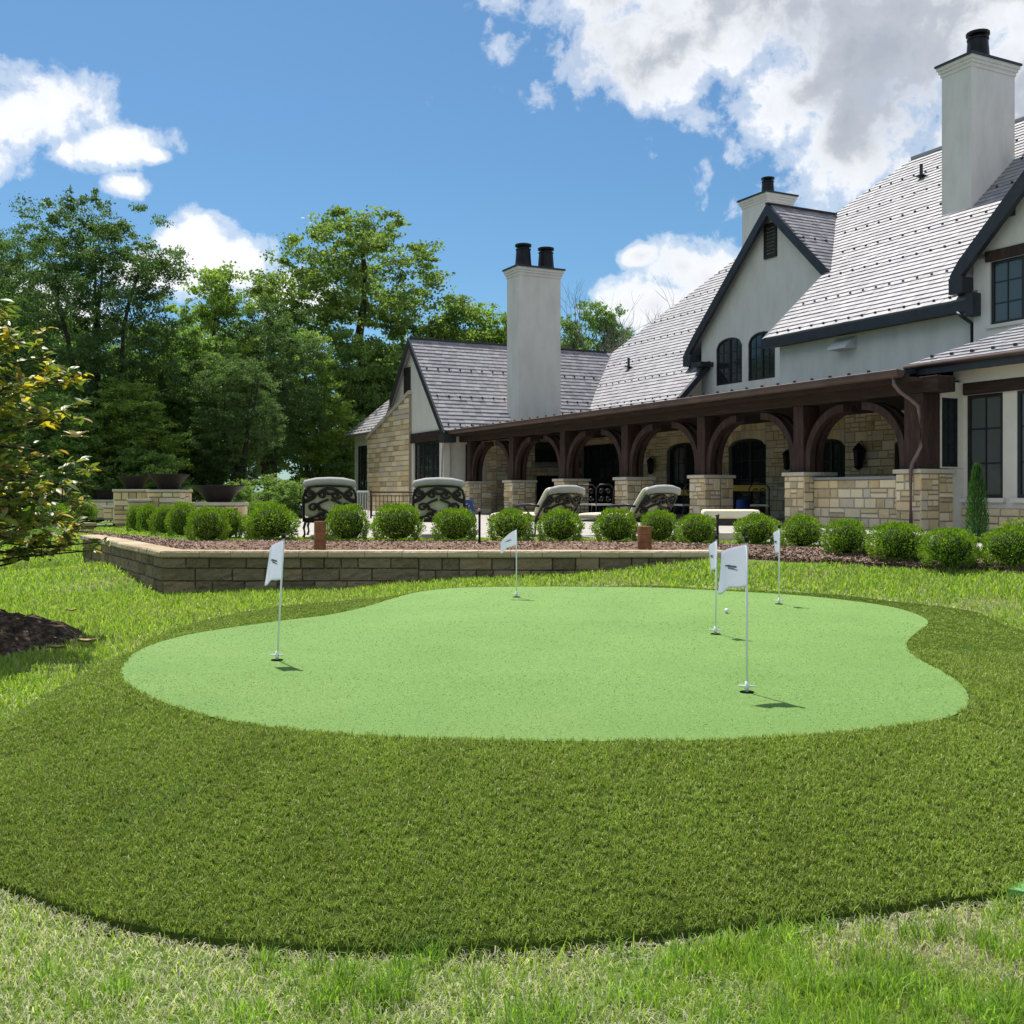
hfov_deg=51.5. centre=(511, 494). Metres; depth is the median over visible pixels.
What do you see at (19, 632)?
mulch mound
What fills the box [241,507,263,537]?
boxwood shrub
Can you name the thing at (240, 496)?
leafy bush
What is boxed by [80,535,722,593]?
retaining wall
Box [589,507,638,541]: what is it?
boxwood shrub
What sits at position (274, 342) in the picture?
broadleaf tree
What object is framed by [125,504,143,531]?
boxwood shrub
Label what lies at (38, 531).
loose bush
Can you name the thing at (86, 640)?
fallen leaf
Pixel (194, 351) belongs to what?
broadleaf tree
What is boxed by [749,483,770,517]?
dining chair
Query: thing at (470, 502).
towel
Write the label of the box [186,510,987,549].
patio
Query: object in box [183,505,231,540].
boxwood shrub
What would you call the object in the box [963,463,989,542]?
columnar shrub
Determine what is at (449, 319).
broadleaf tree
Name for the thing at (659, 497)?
chaise longue
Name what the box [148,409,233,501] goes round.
broadleaf tree
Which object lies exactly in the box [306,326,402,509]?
broadleaf tree
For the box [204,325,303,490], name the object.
broadleaf tree
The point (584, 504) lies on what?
dining chair
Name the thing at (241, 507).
pedestal
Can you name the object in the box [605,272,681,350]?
bare tree
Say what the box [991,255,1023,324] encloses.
window
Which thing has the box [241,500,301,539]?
boxwood shrub
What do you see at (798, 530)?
boxwood shrub
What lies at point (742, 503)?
blue drum
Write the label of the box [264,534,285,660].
golf flag
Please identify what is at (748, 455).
door
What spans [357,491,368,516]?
side railing
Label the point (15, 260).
broadleaf tree
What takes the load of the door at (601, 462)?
in the stone house
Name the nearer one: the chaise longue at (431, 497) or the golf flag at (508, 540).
the golf flag at (508, 540)
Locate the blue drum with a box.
[736,499,749,508]
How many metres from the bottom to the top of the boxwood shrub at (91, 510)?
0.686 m
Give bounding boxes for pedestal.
[90,500,113,518]
[102,506,113,519]
[112,489,148,525]
[127,499,153,523]
[146,489,192,508]
[188,502,248,530]
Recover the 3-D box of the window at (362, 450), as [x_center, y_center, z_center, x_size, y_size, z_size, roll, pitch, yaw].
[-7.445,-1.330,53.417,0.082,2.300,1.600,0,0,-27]
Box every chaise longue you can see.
[299,477,361,537]
[409,477,469,521]
[489,485,585,535]
[579,485,680,536]
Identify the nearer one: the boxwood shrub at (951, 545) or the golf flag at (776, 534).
the golf flag at (776, 534)
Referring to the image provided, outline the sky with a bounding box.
[0,0,1023,504]
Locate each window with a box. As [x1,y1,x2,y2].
[358,445,366,490]
[415,441,438,479]
[717,337,741,385]
[749,331,774,380]
[942,398,957,466]
[968,392,1002,497]
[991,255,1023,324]
[1018,390,1023,497]
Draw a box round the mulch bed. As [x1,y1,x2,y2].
[77,530,1023,572]
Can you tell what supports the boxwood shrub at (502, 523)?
on the mulch bed
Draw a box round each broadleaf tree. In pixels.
[0,185,195,527]
[0,226,83,443]
[0,386,107,479]
[14,314,129,450]
[72,376,192,526]
[106,320,231,501]
[156,260,266,459]
[171,351,288,490]
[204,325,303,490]
[211,297,341,501]
[236,203,498,509]
[261,327,359,502]
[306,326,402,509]
[377,336,434,370]
[415,293,506,341]
[475,312,506,343]
[561,299,634,352]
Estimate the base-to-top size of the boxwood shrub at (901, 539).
0.499 m
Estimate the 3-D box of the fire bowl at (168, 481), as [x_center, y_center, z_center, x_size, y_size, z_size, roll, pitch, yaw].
[-8.895,-0.342,27.500,1.060,0.400,1.060,0,0,0]
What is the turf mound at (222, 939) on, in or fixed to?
on the ground at (446, 978)
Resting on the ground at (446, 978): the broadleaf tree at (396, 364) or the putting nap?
the broadleaf tree at (396, 364)
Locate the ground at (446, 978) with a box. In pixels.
[0,520,1023,1023]
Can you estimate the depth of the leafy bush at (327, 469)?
57.25 m
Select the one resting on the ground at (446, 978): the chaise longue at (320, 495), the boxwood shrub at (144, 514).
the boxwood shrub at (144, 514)
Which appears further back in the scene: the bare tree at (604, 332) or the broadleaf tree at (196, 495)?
the bare tree at (604, 332)
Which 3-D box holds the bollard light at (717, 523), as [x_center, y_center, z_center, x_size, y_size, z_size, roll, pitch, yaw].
[2.845,0.505,14.705,0.060,0.490,0.059,0,0,0]
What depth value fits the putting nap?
6.57 m
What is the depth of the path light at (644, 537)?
14.21 m
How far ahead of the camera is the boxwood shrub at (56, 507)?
24.29 m
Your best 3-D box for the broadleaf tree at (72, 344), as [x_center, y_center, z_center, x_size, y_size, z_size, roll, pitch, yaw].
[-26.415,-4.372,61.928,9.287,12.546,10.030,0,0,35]
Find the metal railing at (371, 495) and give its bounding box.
[370,490,412,517]
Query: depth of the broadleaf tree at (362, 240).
61.60 m
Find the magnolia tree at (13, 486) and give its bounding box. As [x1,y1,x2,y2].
[0,299,113,566]
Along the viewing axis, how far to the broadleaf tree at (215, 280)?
49.56 m
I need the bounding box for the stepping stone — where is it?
[708,532,743,539]
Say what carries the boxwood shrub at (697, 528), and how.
on the mulch bed
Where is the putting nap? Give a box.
[123,586,966,740]
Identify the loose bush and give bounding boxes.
[6,525,74,537]
[990,516,1023,539]
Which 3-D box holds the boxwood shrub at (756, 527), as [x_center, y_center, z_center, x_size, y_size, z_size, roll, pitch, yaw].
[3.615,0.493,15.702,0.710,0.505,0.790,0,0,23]
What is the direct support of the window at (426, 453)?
in the stone house
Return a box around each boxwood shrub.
[23,499,75,526]
[67,499,100,521]
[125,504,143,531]
[136,502,159,533]
[146,503,176,536]
[164,499,196,538]
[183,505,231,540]
[217,507,242,537]
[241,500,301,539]
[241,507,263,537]
[245,501,274,512]
[325,502,370,540]
[370,502,426,540]
[430,507,477,540]
[486,507,535,540]
[534,507,584,540]
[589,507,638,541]
[639,508,679,540]
[671,513,719,542]
[732,511,781,543]
[773,512,828,546]
[819,518,872,555]
[863,520,927,561]
[917,526,982,568]
[978,523,1023,568]
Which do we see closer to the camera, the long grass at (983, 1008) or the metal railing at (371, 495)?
the long grass at (983, 1008)
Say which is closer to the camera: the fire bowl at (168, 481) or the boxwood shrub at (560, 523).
the boxwood shrub at (560, 523)
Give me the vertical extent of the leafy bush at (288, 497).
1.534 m
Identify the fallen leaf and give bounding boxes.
[49,645,66,648]
[77,638,96,641]
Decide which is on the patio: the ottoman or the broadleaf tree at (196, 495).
the ottoman
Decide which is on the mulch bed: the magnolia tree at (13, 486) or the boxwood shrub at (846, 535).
the boxwood shrub at (846, 535)
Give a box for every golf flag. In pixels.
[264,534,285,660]
[500,526,520,596]
[709,535,721,634]
[718,537,755,692]
[773,525,783,603]
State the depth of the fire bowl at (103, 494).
35.72 m
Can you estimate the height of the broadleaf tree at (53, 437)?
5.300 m
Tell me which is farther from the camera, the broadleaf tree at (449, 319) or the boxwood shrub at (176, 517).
the broadleaf tree at (449, 319)
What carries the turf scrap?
on the turf mound at (222, 939)
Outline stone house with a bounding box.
[344,28,1023,530]
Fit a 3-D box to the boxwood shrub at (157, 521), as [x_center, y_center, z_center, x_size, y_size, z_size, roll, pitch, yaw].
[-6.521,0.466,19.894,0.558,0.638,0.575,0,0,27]
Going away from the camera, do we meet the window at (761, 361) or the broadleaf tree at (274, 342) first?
the window at (761, 361)
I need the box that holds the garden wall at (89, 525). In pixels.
[3,522,96,532]
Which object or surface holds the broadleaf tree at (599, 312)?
on the ground at (446, 978)
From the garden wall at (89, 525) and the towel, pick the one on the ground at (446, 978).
the garden wall at (89, 525)
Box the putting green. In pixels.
[120,587,968,740]
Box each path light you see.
[314,521,325,549]
[637,526,651,549]
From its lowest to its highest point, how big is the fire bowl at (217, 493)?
0.345 m
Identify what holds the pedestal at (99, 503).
on the ground at (446, 978)
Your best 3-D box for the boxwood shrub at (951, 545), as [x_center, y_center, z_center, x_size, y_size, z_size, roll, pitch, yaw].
[5.013,0.600,12.172,0.715,0.492,0.720,0,0,-6]
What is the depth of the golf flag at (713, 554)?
8.35 m
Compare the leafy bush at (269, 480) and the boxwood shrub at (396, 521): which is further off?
the leafy bush at (269, 480)
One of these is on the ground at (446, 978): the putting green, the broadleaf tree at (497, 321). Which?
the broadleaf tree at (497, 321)
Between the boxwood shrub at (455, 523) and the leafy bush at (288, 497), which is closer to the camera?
the boxwood shrub at (455, 523)
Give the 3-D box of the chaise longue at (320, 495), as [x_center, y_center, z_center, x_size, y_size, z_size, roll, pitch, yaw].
[-3.152,0.214,18.504,1.058,1.029,1.730,0,0,-8]
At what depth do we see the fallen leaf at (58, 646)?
9.00 m
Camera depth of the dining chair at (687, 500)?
29.19 m
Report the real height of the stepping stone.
0.120 m
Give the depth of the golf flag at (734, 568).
5.95 m
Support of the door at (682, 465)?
in the stone house
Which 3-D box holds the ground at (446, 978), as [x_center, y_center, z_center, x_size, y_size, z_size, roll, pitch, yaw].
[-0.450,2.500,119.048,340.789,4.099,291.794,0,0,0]
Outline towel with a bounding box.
[465,499,475,520]
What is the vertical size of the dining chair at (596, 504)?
1.036 m
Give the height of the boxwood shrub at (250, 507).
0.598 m
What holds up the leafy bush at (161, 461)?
on the ground at (446, 978)
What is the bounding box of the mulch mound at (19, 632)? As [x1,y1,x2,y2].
[0,609,85,657]
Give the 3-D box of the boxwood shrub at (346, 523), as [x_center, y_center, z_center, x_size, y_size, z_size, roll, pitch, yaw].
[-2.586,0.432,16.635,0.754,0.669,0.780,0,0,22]
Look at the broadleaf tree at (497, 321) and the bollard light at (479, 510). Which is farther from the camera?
the broadleaf tree at (497, 321)
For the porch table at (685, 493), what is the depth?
33.19 m
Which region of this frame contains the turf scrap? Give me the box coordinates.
[1004,881,1023,899]
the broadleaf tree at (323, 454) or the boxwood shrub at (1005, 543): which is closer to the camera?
the boxwood shrub at (1005, 543)
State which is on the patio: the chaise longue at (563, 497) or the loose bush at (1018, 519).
the chaise longue at (563, 497)
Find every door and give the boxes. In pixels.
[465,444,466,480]
[584,444,618,511]
[670,443,694,514]
[732,439,765,515]
[823,439,844,476]
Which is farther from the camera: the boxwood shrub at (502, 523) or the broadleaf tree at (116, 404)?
the broadleaf tree at (116, 404)
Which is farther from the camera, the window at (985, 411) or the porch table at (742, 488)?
the porch table at (742, 488)
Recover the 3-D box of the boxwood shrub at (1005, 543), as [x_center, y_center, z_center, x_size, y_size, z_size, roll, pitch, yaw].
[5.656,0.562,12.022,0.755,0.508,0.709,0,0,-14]
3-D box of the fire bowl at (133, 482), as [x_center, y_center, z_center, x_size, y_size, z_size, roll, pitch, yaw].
[-10.286,-0.332,28.900,0.900,0.360,0.900,0,0,0]
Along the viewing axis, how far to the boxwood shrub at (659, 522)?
16.15 m
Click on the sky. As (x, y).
(624, 139)
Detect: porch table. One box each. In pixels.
[669,490,689,512]
[733,485,765,514]
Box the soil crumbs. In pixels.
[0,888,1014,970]
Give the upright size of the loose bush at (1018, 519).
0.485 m
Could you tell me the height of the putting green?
0.046 m
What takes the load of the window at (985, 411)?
in the stone house
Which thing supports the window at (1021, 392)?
in the stone house
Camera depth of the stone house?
31.93 m
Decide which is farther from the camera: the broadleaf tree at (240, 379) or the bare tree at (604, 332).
the bare tree at (604, 332)
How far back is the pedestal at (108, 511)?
34.63 m
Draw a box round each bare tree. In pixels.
[561,280,671,352]
[561,293,639,352]
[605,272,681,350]
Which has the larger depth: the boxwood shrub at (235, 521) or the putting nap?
the boxwood shrub at (235, 521)
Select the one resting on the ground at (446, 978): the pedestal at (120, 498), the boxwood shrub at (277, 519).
the pedestal at (120, 498)
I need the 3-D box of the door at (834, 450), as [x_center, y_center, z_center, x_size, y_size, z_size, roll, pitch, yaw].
[9.458,-0.475,31.387,0.082,2.350,1.400,0,0,-27]
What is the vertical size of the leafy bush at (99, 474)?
2.738 m
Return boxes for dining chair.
[579,484,599,513]
[591,484,613,512]
[673,484,689,518]
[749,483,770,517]
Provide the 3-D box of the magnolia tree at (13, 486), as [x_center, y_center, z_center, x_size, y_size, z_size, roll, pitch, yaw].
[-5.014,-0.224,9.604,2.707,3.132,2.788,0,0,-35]
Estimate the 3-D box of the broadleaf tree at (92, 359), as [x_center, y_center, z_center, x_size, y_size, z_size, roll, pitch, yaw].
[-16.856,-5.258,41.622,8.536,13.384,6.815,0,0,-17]
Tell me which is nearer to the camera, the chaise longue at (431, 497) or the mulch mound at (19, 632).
the mulch mound at (19, 632)
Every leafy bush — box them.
[0,451,71,522]
[51,454,115,526]
[88,420,142,527]
[102,442,195,493]
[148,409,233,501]
[223,479,264,508]
[234,472,299,512]
[262,476,309,517]
[285,436,354,492]
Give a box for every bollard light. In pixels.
[476,508,482,543]
[715,514,719,545]
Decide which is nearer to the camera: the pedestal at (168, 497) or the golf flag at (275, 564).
the golf flag at (275, 564)
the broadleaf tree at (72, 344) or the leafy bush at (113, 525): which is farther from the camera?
the broadleaf tree at (72, 344)
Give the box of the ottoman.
[701,509,759,525]
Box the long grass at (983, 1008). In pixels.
[22,884,1023,1023]
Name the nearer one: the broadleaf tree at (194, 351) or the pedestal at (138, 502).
the pedestal at (138, 502)
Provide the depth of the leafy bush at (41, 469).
35.81 m
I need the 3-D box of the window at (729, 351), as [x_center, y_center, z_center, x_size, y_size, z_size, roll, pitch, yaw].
[8.060,-4.945,39.206,0.082,1.710,1.510,0,0,-27]
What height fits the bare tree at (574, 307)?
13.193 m
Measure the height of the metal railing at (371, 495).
0.860 m
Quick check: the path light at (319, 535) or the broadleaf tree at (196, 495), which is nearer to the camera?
the path light at (319, 535)
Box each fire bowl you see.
[90,489,113,499]
[116,476,149,488]
[147,474,189,488]
[192,485,244,501]
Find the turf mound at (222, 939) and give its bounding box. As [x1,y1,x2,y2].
[0,585,1023,964]
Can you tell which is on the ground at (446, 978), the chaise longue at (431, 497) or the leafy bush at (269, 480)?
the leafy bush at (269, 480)

